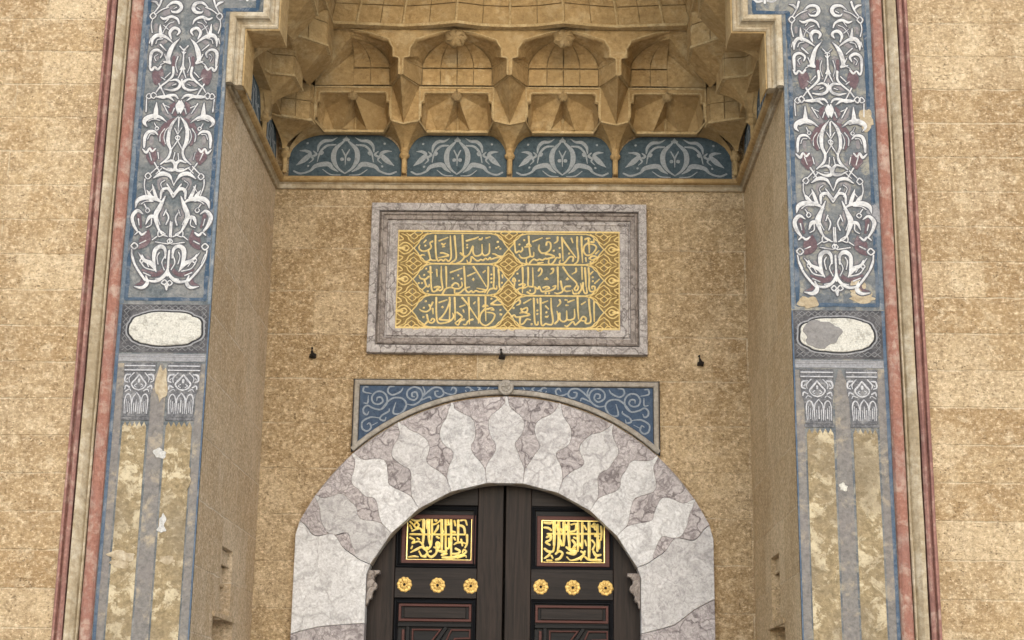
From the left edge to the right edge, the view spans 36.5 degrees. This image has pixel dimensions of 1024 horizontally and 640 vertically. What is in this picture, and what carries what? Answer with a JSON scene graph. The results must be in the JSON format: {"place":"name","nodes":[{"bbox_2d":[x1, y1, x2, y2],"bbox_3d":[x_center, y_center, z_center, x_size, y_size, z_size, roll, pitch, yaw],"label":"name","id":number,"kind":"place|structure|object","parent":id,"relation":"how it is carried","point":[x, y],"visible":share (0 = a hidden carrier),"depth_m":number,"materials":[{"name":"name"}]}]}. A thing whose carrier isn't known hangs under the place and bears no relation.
{"place":"outdoors","nodes":[
{"label":"outdoors","id":0,"kind":"place"},
{"label":"ground","id":1,"kind":"structure","parent":0,"visible":0},
{"bbox_2d":[0,0,106,639],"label":"facade wall","id":2,"kind":"structure","parent":1,"relation":"on","point":[51,51],"depth_m":8.96,"materials":[{"name":"stone"}]},
{"bbox_2d":[51,0,143,639],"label":"banded moulding","id":3,"kind":"object","parent":2,"relation":"attached to","point":[76,575],"visible":1,"depth_m":8.83,"materials":[{"name":"stone"}]},
{"bbox_2d":[225,0,783,103],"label":"stepped arch moulding","id":4,"kind":"object","parent":2,"relation":"attached to","point":[267,27],"visible":1,"depth_m":9.30,"materials":[{"name":"beige stone"}]},
{"bbox_2d":[92,0,263,639],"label":"painted pilaster","id":5,"kind":"object","parent":1,"relation":"on","point":[146,565],"visible":1,"depth_m":8.84,"materials":[{"name":"blue paint"}]},
{"bbox_2d":[190,85,278,639],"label":"niche side wall","id":6,"kind":"structure","parent":1,"relation":"on","point":[222,596],"depth_m":9.56,"materials":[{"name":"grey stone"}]},
{"bbox_2d":[250,29,755,639],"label":"niche back wall","id":7,"kind":"structure","parent":1,"relation":"on","point":[696,277],"depth_m":10.62,"materials":[{"name":"stone"}]},
{"bbox_2d":[309,347,315,357],"bbox_3d":[-1.364,0.218,10.625,0.048,0.084,0.085,1,-15,1],"label":"iron hook","id":8,"kind":"object","parent":7,"relation":"attached to","point":[312,355],"visible":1,"depth_m":10.62,"materials":[{"name":"black metal"}]},
{"bbox_2d":[498,349,505,359],"bbox_3d":[-0.068,0.227,10.549,0.048,0.084,0.085,1,-15,1],"label":"iron hook","id":9,"kind":"object","parent":7,"relation":"attached to","point":[501,356],"visible":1,"depth_m":10.54,"materials":[{"name":"black metal"}]},
{"bbox_2d":[290,396,715,639],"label":"marble arch","id":10,"kind":"structure","parent":7,"relation":"attached to","point":[627,491],"depth_m":10.33,"materials":[{"name":"white stone"}]},
{"bbox_2d":[357,486,503,639],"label":"door leaf","id":11,"kind":"object","parent":10,"relation":"attached to","point":[439,565],"visible":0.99,"depth_m":10.34,"materials":[{"name":"brown wood"}]},
{"bbox_2d":[504,486,639,639],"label":"door leaf","id":12,"kind":"object","parent":10,"relation":"attached to","point":[569,566],"visible":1,"depth_m":10.32,"materials":[{"name":"brown wood"}]},
{"bbox_2d":[226,77,782,192],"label":"niche cornice","id":13,"kind":"structure","parent":7,"relation":"attached to","point":[280,180],"depth_m":10.89,"materials":[{"name":"beige stone"}]},
{"bbox_2d":[247,0,765,178],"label":"muqarnas vault","id":14,"kind":"object","parent":13,"relation":"on","point":[336,50],"visible":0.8,"depth_m":10.86,"materials":[{"name":"stone"}]},
{"bbox_2d":[350,379,660,455],"bbox_3d":[-0.042,0.648,10.479,2.086,0.505,0.080,1,-15,1],"label":"spandrel panel","id":15,"kind":"object","parent":7,"relation":"attached to","point":[630,407],"visible":1,"depth_m":10.53,"materials":[{"name":"blue paint"}]},
{"bbox_2d":[366,202,647,356],"bbox_3d":[-0.027,-0.283,10.750,1.918,1.080,0.076,1,-15,1],"label":"inscription plaque","id":16,"kind":"object","parent":7,"relation":"attached to","point":[508,279],"visible":1,"depth_m":10.76,"materials":[{"name":"grey stone"}]},
{"bbox_2d":[697,355,703,365],"bbox_3d":[1.283,0.272,10.566,0.048,0.084,0.085,1,-15,1],"label":"iron hook","id":17,"kind":"object","parent":7,"relation":"attached to","point":[700,363],"visible":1,"depth_m":10.56,"materials":[{"name":"black metal"}]},
{"bbox_2d":[344,486,683,639],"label":"door frame","id":18,"kind":"structure","parent":1,"relation":"on","point":[503,592],"depth_m":10.56,"materials":[{"name":"black paint"}]},
{"bbox_2d":[743,89,801,639],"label":"niche side wall","id":19,"kind":"structure","parent":1,"relation":"on","point":[776,542],"depth_m":9.50,"materials":[{"name":"beige stone"}]},
{"bbox_2d":[748,0,900,639],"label":"painted pilaster","id":20,"kind":"object","parent":1,"relation":"on","point":[849,582],"visible":1,"depth_m":8.78,"materials":[{"name":"blue paint"}]},
{"bbox_2d":[907,0,1023,639],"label":"facade wall","id":21,"kind":"structure","parent":1,"relation":"on","point":[967,67],"depth_m":8.82,"materials":[{"name":"stone"}]},
{"bbox_2d":[869,0,942,639],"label":"banded moulding","id":22,"kind":"object","parent":21,"relation":"attached to","point":[917,546],"visible":1,"depth_m":8.75,"materials":[{"name":"stone"}]}
]}

